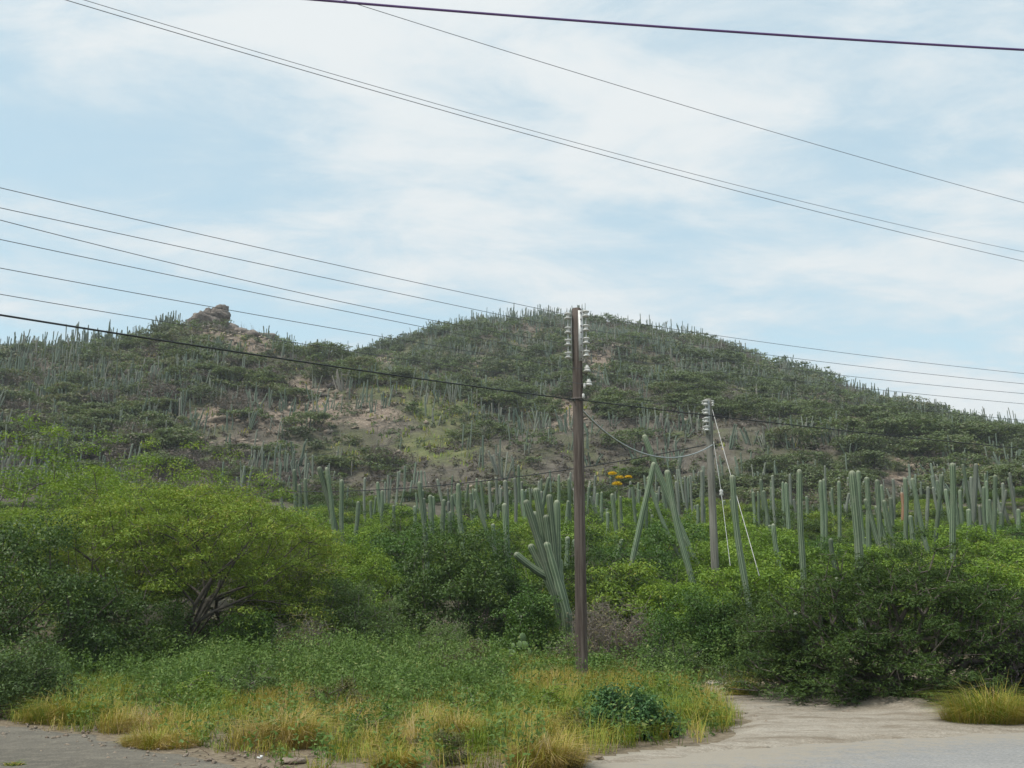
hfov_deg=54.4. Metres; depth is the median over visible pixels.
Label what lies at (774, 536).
column cactus
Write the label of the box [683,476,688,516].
column cactus
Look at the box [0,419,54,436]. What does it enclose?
hill shrub
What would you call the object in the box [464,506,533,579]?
thicket bush
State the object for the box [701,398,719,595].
utility pole
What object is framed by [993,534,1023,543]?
thicket bush
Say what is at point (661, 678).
weedy bush
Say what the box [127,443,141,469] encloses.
column cactus
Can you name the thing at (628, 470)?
hill shrub
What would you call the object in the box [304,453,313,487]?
column cactus
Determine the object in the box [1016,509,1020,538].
column cactus
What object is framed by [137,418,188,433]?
hill shrub
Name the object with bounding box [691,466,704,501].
column cactus
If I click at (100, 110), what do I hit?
sky
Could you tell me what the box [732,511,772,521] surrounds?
thicket bush
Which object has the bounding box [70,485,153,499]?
hill shrub
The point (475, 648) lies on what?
olive bush
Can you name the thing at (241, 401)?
hill shrub
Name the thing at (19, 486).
column cactus
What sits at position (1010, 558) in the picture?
thicket bush
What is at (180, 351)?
hill shrub
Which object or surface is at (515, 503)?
column cactus
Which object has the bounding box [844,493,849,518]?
column cactus
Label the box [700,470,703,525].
column cactus
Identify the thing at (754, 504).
column cactus
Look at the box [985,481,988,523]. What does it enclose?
column cactus
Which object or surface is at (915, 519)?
column cactus
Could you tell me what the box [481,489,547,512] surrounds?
thicket bush
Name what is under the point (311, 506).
thicket bush
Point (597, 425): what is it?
drop cable
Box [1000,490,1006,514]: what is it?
column cactus
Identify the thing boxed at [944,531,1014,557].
thicket bush
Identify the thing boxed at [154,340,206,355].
hill shrub
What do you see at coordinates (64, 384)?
hill shrub
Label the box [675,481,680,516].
column cactus
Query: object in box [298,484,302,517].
column cactus
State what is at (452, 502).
column cactus
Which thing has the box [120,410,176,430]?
hill shrub
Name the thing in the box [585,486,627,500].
thicket bush
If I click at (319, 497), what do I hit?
thicket bush
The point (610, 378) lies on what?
hill shrub
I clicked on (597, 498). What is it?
column cactus
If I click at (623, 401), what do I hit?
hill shrub
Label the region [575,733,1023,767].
road
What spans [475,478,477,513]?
column cactus
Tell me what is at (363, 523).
thicket bush
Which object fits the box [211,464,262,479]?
hill shrub
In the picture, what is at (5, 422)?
hill shrub
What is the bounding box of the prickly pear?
[503,633,532,659]
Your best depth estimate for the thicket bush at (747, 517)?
56.38 m
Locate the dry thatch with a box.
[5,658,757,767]
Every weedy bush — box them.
[13,655,84,690]
[74,637,125,678]
[121,677,179,705]
[155,670,236,712]
[175,620,214,639]
[213,657,290,700]
[298,670,372,713]
[332,697,409,737]
[356,646,391,679]
[386,666,447,701]
[405,722,476,767]
[441,683,504,722]
[451,656,514,685]
[500,648,544,676]
[513,683,576,712]
[552,703,615,737]
[634,671,685,700]
[655,653,705,681]
[697,664,747,687]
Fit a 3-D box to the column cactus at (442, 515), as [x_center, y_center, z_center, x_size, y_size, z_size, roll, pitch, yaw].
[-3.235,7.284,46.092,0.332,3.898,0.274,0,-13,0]
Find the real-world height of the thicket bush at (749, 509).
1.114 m
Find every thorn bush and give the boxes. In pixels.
[688,582,808,678]
[698,540,1023,707]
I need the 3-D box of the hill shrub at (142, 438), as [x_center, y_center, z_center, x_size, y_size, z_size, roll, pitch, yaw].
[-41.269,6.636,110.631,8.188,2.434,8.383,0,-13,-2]
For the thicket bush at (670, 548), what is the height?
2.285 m
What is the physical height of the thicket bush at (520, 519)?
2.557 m
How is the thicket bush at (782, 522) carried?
on the hillside
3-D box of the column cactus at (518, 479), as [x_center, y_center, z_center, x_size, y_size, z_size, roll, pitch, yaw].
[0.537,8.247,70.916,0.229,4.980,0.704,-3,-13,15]
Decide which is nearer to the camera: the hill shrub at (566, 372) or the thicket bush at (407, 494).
the thicket bush at (407, 494)
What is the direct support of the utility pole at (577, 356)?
on the hillside
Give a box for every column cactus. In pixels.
[1,453,24,478]
[16,472,23,500]
[35,474,43,501]
[58,433,64,514]
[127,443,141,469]
[220,461,223,489]
[236,465,252,495]
[273,447,280,477]
[278,462,281,490]
[293,469,297,510]
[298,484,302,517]
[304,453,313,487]
[304,478,308,528]
[317,466,349,564]
[325,467,339,565]
[339,479,343,562]
[353,501,359,541]
[363,477,365,523]
[369,500,372,521]
[373,497,376,513]
[376,482,380,512]
[380,490,383,522]
[384,471,400,508]
[392,505,398,561]
[403,466,412,501]
[413,462,418,489]
[413,506,417,567]
[415,493,418,513]
[417,481,432,609]
[420,471,422,488]
[423,498,426,520]
[428,495,434,562]
[432,496,435,518]
[436,479,446,515]
[440,499,445,565]
[446,501,449,519]
[448,511,451,544]
[450,475,452,507]
[450,495,454,527]
[456,483,465,553]
[463,483,468,516]
[469,493,473,533]
[473,489,506,586]
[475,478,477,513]
[479,480,486,524]
[482,435,483,468]
[488,451,507,478]
[488,481,492,516]
[491,524,497,560]
[493,494,495,513]
[495,477,499,520]
[499,488,501,510]
[502,503,511,594]
[503,480,510,553]
[513,478,517,523]
[517,465,520,510]
[520,481,522,517]
[520,489,526,520]
[528,488,531,506]
[542,477,549,508]
[549,470,551,494]
[557,474,559,501]
[564,501,569,534]
[564,536,571,604]
[567,478,571,524]
[586,486,589,514]
[589,496,598,520]
[592,475,595,513]
[594,486,595,504]
[595,493,598,510]
[600,492,602,522]
[606,512,608,545]
[610,493,622,562]
[619,496,624,534]
[624,462,655,584]
[628,481,631,502]
[631,487,636,528]
[637,490,639,512]
[642,434,709,581]
[645,505,647,533]
[647,477,682,559]
[657,486,659,503]
[661,488,666,514]
[664,446,669,470]
[664,470,695,585]
[673,471,699,489]
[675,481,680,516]
[676,469,684,509]
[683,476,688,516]
[683,537,697,582]
[687,477,689,508]
[689,475,692,511]
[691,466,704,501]
[696,504,699,539]
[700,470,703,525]
[704,504,705,531]
[717,455,724,479]
[729,475,753,645]
[734,456,741,485]
[752,492,755,522]
[757,491,760,528]
[759,479,764,522]
[762,490,769,529]
[769,481,771,518]
[770,487,778,523]
[771,475,775,523]
[771,524,784,598]
[781,482,784,528]
[784,482,790,529]
[788,474,791,505]
[792,499,796,517]
[793,612,819,694]
[796,469,806,619]
[805,496,808,521]
[816,587,823,675]
[819,480,824,545]
[822,479,827,548]
[824,465,826,497]
[828,538,837,569]
[831,488,834,532]
[835,578,842,688]
[837,481,841,548]
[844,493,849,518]
[848,470,865,628]
[856,470,865,554]
[863,499,879,547]
[864,477,871,548]
[874,506,888,549]
[875,479,883,546]
[880,484,888,535]
[882,500,897,550]
[888,497,894,535]
[891,479,895,519]
[900,492,903,525]
[903,477,908,540]
[907,464,916,498]
[908,515,915,551]
[910,478,929,554]
[914,487,918,541]
[925,486,929,530]
[930,463,936,494]
[932,487,940,520]
[933,474,943,547]
[936,480,943,517]
[944,489,949,522]
[949,463,955,561]
[956,493,960,530]
[958,490,964,529]
[961,464,970,509]
[962,484,965,503]
[966,509,971,542]
[969,477,972,503]
[971,463,977,557]
[978,473,981,499]
[978,506,982,528]
[982,486,987,535]
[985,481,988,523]
[988,499,991,527]
[991,475,997,538]
[997,497,1006,524]
[999,512,1003,533]
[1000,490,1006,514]
[1001,483,1004,516]
[1004,507,1011,525]
[1007,477,1011,502]
[1008,472,1016,522]
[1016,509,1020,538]
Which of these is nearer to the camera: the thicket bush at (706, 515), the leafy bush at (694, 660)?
the leafy bush at (694, 660)
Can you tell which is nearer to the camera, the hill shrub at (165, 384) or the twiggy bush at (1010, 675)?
the twiggy bush at (1010, 675)
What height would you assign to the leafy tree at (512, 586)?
3.844 m
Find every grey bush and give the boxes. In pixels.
[274,576,415,646]
[396,614,472,657]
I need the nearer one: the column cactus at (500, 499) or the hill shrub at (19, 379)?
the column cactus at (500, 499)
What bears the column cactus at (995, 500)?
on the hillside
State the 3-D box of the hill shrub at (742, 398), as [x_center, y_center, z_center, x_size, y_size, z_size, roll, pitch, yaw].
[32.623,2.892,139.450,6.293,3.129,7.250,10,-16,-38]
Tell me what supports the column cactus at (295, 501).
on the hillside
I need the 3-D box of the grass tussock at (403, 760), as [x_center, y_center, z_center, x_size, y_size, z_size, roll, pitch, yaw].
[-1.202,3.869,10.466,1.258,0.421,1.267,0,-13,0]
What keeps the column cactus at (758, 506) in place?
on the hillside
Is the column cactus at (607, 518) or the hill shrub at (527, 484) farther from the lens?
the hill shrub at (527, 484)
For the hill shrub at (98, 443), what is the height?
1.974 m
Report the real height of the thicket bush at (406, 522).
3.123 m
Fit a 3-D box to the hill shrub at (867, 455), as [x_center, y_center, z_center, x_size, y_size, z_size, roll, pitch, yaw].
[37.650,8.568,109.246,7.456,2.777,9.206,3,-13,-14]
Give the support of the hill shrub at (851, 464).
on the hillside
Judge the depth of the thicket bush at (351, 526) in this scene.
50.13 m
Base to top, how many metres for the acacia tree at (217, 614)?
4.879 m
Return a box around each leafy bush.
[21,582,196,674]
[201,606,288,667]
[293,528,408,624]
[486,581,567,659]
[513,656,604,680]
[574,651,629,674]
[625,581,761,677]
[630,637,716,681]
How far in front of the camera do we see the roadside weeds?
18.34 m
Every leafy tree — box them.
[0,504,134,675]
[376,513,520,646]
[451,523,535,640]
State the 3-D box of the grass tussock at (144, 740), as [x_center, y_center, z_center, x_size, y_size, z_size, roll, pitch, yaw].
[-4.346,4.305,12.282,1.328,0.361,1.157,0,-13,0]
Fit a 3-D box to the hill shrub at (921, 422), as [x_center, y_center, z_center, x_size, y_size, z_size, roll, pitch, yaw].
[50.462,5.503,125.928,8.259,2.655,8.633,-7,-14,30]
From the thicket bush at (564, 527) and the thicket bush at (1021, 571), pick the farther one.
the thicket bush at (564, 527)
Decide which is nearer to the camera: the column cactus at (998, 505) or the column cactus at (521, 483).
the column cactus at (998, 505)
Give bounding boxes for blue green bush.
[0,632,95,719]
[574,679,682,740]
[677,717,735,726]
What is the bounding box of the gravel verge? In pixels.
[0,726,235,767]
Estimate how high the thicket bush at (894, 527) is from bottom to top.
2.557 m
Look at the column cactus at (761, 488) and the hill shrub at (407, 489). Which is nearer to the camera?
the column cactus at (761, 488)
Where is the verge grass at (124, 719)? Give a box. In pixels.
[1,651,801,767]
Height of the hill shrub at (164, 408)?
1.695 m
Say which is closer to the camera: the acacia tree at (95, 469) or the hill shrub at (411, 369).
the acacia tree at (95, 469)
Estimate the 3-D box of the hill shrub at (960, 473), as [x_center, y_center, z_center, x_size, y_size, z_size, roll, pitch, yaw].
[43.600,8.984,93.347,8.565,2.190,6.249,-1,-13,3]
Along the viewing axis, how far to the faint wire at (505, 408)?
42.81 m
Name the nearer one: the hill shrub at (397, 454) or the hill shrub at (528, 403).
the hill shrub at (397, 454)
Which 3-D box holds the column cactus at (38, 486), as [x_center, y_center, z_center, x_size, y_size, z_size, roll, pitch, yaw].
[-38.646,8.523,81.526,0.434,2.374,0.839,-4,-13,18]
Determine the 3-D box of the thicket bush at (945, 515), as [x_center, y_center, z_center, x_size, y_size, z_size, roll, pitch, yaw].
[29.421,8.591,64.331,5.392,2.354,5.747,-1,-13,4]
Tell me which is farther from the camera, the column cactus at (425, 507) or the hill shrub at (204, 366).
the hill shrub at (204, 366)
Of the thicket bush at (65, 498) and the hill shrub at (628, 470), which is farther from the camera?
the hill shrub at (628, 470)
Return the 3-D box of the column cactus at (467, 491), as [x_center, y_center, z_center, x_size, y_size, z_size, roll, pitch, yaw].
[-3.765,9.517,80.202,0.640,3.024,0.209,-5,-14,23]
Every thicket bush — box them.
[0,501,56,509]
[0,506,43,547]
[1,506,57,534]
[23,503,80,511]
[34,494,103,503]
[181,565,347,638]
[258,492,292,500]
[262,533,390,613]
[271,564,393,641]
[276,488,337,504]
[290,503,338,519]
[292,518,367,555]
[309,501,375,525]
[310,510,344,529]
[311,495,368,518]
[316,508,369,543]
[331,515,399,566]
[343,495,386,507]
[344,519,465,589]
[344,532,407,593]
[353,502,409,518]
[354,503,437,518]
[354,509,397,531]
[359,507,455,569]
[360,518,382,535]
[371,502,439,548]
[386,489,437,498]
[411,512,487,559]
[415,540,504,593]
[425,495,462,502]
[435,512,490,531]
[446,490,493,504]
[452,503,523,562]
[454,495,511,518]
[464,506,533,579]
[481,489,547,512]
[487,503,535,521]
[488,511,527,523]
[488,538,644,639]
[502,485,572,501]
[509,520,532,559]
[512,517,640,585]
[519,499,564,517]
[521,526,648,620]
[528,542,689,646]
[547,485,598,512]
[560,501,605,521]
[561,501,611,530]
[563,511,656,584]
[568,514,628,553]
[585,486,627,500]
[586,535,688,597]
[589,498,632,515]
[596,516,650,540]
[599,497,671,526]
[600,518,682,561]
[617,501,693,552]
[619,569,741,643]
[630,513,718,580]
[631,496,652,504]
[645,521,703,551]
[648,499,706,509]
[648,540,769,621]
[673,495,752,539]
[676,512,767,546]
[682,508,746,519]
[685,492,752,517]
[685,539,811,605]
[690,552,819,625]
[692,537,757,563]
[718,520,810,547]
[719,527,827,581]
[721,516,765,538]
[726,504,761,512]
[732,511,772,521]
[743,498,781,512]
[743,533,843,593]
[748,496,820,533]
[759,511,845,545]
[762,576,859,646]
[784,534,848,582]
[792,534,841,552]
[796,505,852,541]
[803,501,851,519]
[813,530,932,576]
[823,524,919,563]
[823,561,928,638]
[829,507,875,528]
[830,504,873,510]
[834,545,911,584]
[835,515,920,549]
[847,514,933,534]
[848,525,922,553]
[863,509,913,518]
[863,526,936,570]
[885,545,949,565]
[886,494,949,505]
[888,499,945,517]
[889,542,966,625]
[902,555,1023,645]
[906,523,1023,562]
[908,520,1011,560]
[913,519,978,531]
[922,485,1000,498]
[922,506,1012,515]
[923,500,1009,526]
[926,512,989,541]
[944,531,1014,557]
[956,529,1023,567]
[957,491,1009,501]
[963,548,1023,623]
[966,539,1023,583]
[966,551,1023,574]
[976,521,1022,535]
[982,516,1014,526]
[982,522,1023,540]
[989,488,1023,498]
[992,497,1023,506]
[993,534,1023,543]
[1004,512,1023,528]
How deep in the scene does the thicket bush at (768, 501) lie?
87.91 m
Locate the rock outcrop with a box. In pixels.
[187,304,230,329]
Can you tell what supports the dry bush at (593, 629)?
on the hillside
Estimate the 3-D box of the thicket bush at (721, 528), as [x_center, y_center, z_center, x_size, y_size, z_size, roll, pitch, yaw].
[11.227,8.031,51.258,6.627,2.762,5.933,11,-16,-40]
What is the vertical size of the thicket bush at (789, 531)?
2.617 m
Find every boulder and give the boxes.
[212,415,233,420]
[232,327,247,332]
[244,329,260,336]
[326,381,336,388]
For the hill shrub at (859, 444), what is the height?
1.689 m
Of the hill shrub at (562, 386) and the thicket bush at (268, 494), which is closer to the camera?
the thicket bush at (268, 494)
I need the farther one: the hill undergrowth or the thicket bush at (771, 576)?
the hill undergrowth
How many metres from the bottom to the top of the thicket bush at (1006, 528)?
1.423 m
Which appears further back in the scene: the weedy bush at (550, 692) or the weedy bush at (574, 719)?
the weedy bush at (550, 692)
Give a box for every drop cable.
[264,444,705,491]
[573,400,712,457]
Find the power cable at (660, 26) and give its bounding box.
[309,0,1023,50]
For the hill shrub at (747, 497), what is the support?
on the hillside
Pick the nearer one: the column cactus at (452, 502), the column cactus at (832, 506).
the column cactus at (452, 502)
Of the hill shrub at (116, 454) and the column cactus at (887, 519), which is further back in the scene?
the hill shrub at (116, 454)
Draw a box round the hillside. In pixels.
[0,319,1023,767]
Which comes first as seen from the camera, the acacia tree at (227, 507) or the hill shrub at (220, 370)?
the acacia tree at (227, 507)
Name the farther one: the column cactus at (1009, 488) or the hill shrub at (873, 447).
the hill shrub at (873, 447)
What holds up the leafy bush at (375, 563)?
on the hillside
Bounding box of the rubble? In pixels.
[14,323,1023,500]
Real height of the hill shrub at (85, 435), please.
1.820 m
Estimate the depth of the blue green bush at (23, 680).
15.81 m
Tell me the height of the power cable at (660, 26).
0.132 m
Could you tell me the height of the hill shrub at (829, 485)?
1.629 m
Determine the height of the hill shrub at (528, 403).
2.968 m
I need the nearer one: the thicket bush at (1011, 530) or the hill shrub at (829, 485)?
the thicket bush at (1011, 530)
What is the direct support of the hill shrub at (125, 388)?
on the hillside
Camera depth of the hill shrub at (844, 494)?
90.56 m
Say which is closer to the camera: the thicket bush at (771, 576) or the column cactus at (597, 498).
the thicket bush at (771, 576)
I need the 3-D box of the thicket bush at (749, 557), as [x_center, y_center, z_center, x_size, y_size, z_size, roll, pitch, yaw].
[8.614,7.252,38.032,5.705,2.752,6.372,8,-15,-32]
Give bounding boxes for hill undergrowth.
[0,316,1023,507]
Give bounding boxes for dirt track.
[593,680,1023,763]
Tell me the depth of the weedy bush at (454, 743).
10.93 m
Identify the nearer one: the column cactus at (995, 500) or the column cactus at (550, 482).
the column cactus at (995, 500)
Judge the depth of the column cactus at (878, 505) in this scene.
39.60 m
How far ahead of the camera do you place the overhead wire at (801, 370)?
24.77 m
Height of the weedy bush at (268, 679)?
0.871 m
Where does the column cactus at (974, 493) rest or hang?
on the hillside
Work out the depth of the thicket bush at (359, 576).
30.68 m
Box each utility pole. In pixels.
[564,307,591,674]
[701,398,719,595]
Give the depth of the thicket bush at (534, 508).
68.73 m
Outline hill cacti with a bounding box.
[0,304,1023,510]
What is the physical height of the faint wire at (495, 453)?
1.132 m
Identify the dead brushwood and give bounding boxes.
[0,310,1023,509]
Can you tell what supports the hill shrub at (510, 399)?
on the hillside
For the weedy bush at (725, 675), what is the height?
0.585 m
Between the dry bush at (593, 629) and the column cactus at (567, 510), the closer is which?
the dry bush at (593, 629)
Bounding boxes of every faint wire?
[232,430,700,478]
[257,413,702,466]
[263,403,702,456]
[269,422,698,472]
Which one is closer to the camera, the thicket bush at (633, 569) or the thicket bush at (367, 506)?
the thicket bush at (633, 569)
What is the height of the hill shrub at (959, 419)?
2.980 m
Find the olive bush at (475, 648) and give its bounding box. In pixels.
[424,634,514,679]
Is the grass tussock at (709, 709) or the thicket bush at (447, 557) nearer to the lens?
the grass tussock at (709, 709)
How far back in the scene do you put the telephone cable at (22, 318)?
16.23 m
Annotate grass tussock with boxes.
[1,683,136,725]
[2,759,25,765]
[110,725,207,749]
[220,695,361,749]
[349,736,449,767]
[409,695,506,740]
[474,727,610,767]
[498,696,540,716]
[518,671,596,697]
[607,661,642,676]
[684,695,751,720]
[703,664,775,695]
[903,667,1023,724]
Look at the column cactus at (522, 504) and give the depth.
61.00 m
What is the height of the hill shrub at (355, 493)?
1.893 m
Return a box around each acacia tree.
[0,408,217,629]
[0,463,221,621]
[8,470,357,647]
[24,436,309,617]
[111,495,344,631]
[215,507,370,631]
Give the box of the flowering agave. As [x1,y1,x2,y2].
[608,462,633,535]
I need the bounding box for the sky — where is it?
[0,0,1023,423]
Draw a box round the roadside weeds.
[0,613,832,767]
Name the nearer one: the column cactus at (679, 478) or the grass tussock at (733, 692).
the grass tussock at (733, 692)
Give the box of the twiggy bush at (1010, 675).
[973,605,1023,705]
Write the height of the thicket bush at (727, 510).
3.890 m
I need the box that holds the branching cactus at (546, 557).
[514,488,573,647]
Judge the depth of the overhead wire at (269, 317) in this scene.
17.27 m
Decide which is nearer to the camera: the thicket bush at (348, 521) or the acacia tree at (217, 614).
the acacia tree at (217, 614)
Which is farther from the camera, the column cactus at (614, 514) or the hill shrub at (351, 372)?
the hill shrub at (351, 372)
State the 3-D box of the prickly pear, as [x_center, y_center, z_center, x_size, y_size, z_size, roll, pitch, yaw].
[0.193,6.927,25.930,0.849,0.865,0.366,-3,-13,13]
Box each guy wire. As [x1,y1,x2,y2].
[712,409,759,575]
[713,441,729,561]
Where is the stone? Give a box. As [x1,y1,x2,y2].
[279,757,306,763]
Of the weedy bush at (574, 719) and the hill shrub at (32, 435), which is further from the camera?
the hill shrub at (32, 435)
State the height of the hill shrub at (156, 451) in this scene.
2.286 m
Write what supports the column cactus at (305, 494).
on the hillside
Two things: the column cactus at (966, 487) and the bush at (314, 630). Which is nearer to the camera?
the bush at (314, 630)
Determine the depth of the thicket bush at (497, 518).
52.10 m
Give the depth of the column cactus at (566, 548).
35.36 m
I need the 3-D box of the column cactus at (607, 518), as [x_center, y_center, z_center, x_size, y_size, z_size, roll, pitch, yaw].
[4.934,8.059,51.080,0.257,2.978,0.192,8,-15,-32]
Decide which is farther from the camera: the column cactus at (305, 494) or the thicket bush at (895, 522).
the thicket bush at (895, 522)
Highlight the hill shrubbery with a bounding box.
[0,312,1023,499]
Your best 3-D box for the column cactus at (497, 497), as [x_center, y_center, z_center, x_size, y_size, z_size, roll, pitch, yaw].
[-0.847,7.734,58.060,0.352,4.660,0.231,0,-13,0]
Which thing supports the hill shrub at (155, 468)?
on the hillside
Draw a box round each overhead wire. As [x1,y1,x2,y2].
[0,187,566,314]
[0,220,566,343]
[0,239,567,355]
[0,294,588,384]
[1,208,566,328]
[1,268,585,369]
[66,0,1021,260]
[85,0,1022,251]
[344,0,1023,202]
[590,355,1021,403]
[591,316,1023,373]
[591,330,1022,383]
[592,372,1023,420]
[594,343,1023,393]
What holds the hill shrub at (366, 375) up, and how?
on the hillside
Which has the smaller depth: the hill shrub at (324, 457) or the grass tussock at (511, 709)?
the grass tussock at (511, 709)
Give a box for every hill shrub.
[0,366,42,386]
[0,387,15,400]
[0,396,45,412]
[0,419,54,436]
[0,420,12,433]
[0,480,40,491]
[4,464,65,479]
[7,428,78,440]
[9,407,71,427]
[14,429,55,441]
[14,435,72,463]
[40,412,81,425]
[44,431,95,441]
[45,439,106,461]
[48,381,94,395]
[53,370,94,386]
[54,402,116,415]
[54,415,116,436]
[67,439,107,460]
[67,458,121,473]
[69,403,119,420]
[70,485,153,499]
[72,401,114,411]
[75,387,117,402]
[75,408,135,423]
[77,442,114,459]
[80,418,128,429]
[81,385,126,401]
[81,439,115,447]
[84,418,118,434]
[92,402,136,414]
[96,428,137,445]
[101,444,154,465]
[103,405,141,417]
[104,432,176,446]
[106,417,156,438]
[106,432,164,456]
[106,444,150,458]
[110,442,142,458]
[116,382,160,397]
[117,449,173,464]
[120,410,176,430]
[120,460,181,480]
[123,464,168,482]
[130,396,178,409]
[132,480,183,495]
[134,453,186,469]
[135,438,178,451]
[136,339,180,354]
[136,371,160,384]
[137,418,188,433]
[138,332,171,346]
[139,373,189,396]
[143,455,200,471]
[147,474,181,485]
[148,425,204,449]
[149,443,201,464]
[152,400,188,410]
[152,433,201,450]
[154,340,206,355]
[159,364,204,380]
[160,348,212,359]
[165,446,200,466]
[174,384,227,402]
[175,334,209,347]
[187,362,224,374]
[194,452,241,473]
[199,442,270,458]
[205,354,252,366]
[205,385,252,409]
[210,364,273,382]
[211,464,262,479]
[221,351,261,365]
[238,376,290,391]
[245,474,285,489]
[246,479,297,492]
[251,365,288,382]
[262,386,321,403]
[279,410,333,427]
[297,475,349,490]
[301,478,335,497]
[302,341,354,359]
[306,361,340,380]
[307,454,350,468]
[317,484,365,500]
[331,363,373,382]
[334,447,404,470]
[344,356,380,370]
[355,443,394,453]
[359,370,411,384]
[366,443,419,464]
[372,368,418,384]
[387,366,429,381]
[398,483,441,495]
[407,378,459,393]
[442,374,481,391]
[443,429,489,444]
[451,386,497,399]
[460,419,506,439]
[469,389,504,404]
[469,392,526,411]
[469,480,527,493]
[479,379,510,388]
[492,477,534,494]
[497,387,530,401]
[505,385,548,398]
[521,396,566,412]
[526,404,565,419]
[532,480,605,495]
[545,370,595,381]
[550,381,597,396]
[553,480,609,498]
[586,395,624,409]
[586,483,644,496]
[590,390,642,400]
[590,403,637,418]
[591,396,653,411]
[592,372,626,385]
[598,428,653,450]
[602,399,652,413]
[602,466,648,485]
[611,465,654,482]
[625,477,681,496]
[630,455,681,470]
[635,404,677,421]
[643,380,695,394]
[646,372,697,387]
[648,392,691,407]
[654,478,717,500]
[663,371,713,379]
[663,388,730,405]
[669,382,715,392]
[672,473,742,496]
[675,488,707,502]
[676,374,710,388]
[680,395,732,415]
[690,378,729,396]
[695,403,731,418]
[701,401,761,415]
[715,474,745,485]
[718,475,769,489]
[722,403,771,419]
[726,393,771,411]
[729,485,792,507]
[738,456,795,470]
[740,454,786,473]
[742,472,806,490]
[743,385,785,400]
[747,397,781,401]
[748,473,812,489]
[752,400,790,421]
[764,425,814,444]
[768,402,817,419]
[768,463,822,480]
[768,494,803,505]
[775,450,835,464]
[783,467,830,482]
[786,413,828,425]
[796,408,847,424]
[798,399,830,414]
[804,469,880,489]
[804,478,875,503]
[806,416,869,438]
[812,490,875,504]
[813,477,872,492]
[815,463,847,479]
[822,461,868,473]
[827,432,893,452]
[829,449,896,469]
[831,440,880,449]
[840,402,904,422]
[841,444,892,459]
[848,468,888,477]
[855,417,913,438]
[856,411,900,428]
[873,406,920,414]
[879,415,929,430]
[884,417,946,435]
[886,437,958,457]
[889,435,931,451]
[890,456,943,473]
[900,463,961,489]
[904,413,934,428]
[909,472,1002,494]
[920,429,982,452]
[929,452,995,470]
[935,468,1017,488]
[936,422,974,434]
[943,415,991,423]
[950,425,1023,441]
[951,444,1013,458]
[958,422,1015,440]
[965,464,1013,478]
[988,461,1023,476]
[989,423,1023,437]
[990,460,1023,484]
[995,438,1023,458]
[1000,454,1023,464]
[1002,467,1023,486]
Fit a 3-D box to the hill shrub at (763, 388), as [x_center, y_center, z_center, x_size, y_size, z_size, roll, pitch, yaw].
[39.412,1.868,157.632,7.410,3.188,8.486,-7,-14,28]
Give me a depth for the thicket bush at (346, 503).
81.67 m
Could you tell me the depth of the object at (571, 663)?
22.55 m
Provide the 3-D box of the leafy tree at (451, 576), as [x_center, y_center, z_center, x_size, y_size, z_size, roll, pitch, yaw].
[-1.997,6.006,30.348,4.816,4.229,4.055,0,-13,0]
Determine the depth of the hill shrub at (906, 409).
135.42 m
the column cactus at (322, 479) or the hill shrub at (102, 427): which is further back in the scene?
the hill shrub at (102, 427)
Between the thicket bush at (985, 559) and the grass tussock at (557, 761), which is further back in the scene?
the thicket bush at (985, 559)
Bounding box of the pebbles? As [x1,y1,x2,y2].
[2,695,960,767]
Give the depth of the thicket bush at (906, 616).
29.96 m
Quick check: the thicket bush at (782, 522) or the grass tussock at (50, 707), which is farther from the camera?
the thicket bush at (782, 522)
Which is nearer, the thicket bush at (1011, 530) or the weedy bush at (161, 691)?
the weedy bush at (161, 691)
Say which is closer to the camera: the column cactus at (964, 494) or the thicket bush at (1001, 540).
the thicket bush at (1001, 540)
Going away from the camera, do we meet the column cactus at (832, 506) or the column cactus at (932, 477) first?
the column cactus at (832, 506)
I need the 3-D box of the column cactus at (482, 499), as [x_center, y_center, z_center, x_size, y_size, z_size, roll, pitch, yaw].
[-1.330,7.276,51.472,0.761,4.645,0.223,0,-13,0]
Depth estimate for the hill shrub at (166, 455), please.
103.99 m
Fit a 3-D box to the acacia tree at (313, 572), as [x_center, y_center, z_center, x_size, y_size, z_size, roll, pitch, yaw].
[-6.633,5.930,30.816,4.771,4.370,4.206,0,-13,0]
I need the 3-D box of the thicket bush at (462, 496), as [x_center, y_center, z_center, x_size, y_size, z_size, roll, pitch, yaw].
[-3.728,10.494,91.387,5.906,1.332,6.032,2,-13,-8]
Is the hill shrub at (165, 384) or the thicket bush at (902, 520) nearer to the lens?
the thicket bush at (902, 520)
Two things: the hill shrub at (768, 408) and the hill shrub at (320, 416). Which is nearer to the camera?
the hill shrub at (320, 416)
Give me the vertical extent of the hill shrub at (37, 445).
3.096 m
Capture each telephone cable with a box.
[0,314,574,399]
[579,399,1023,448]
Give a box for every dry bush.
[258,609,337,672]
[546,589,671,663]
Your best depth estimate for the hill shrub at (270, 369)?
139.42 m
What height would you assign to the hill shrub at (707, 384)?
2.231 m
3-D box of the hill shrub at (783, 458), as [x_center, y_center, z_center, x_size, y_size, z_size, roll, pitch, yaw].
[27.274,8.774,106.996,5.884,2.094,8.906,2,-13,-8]
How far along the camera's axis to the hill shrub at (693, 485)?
94.87 m
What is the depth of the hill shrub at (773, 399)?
147.33 m
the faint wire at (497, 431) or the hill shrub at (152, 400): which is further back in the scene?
the hill shrub at (152, 400)
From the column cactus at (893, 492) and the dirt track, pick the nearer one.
the dirt track
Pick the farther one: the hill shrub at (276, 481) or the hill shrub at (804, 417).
the hill shrub at (804, 417)
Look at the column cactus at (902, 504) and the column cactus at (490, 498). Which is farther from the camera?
the column cactus at (902, 504)
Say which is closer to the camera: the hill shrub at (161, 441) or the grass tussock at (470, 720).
the grass tussock at (470, 720)
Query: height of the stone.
0.073 m
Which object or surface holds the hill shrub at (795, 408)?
on the hillside

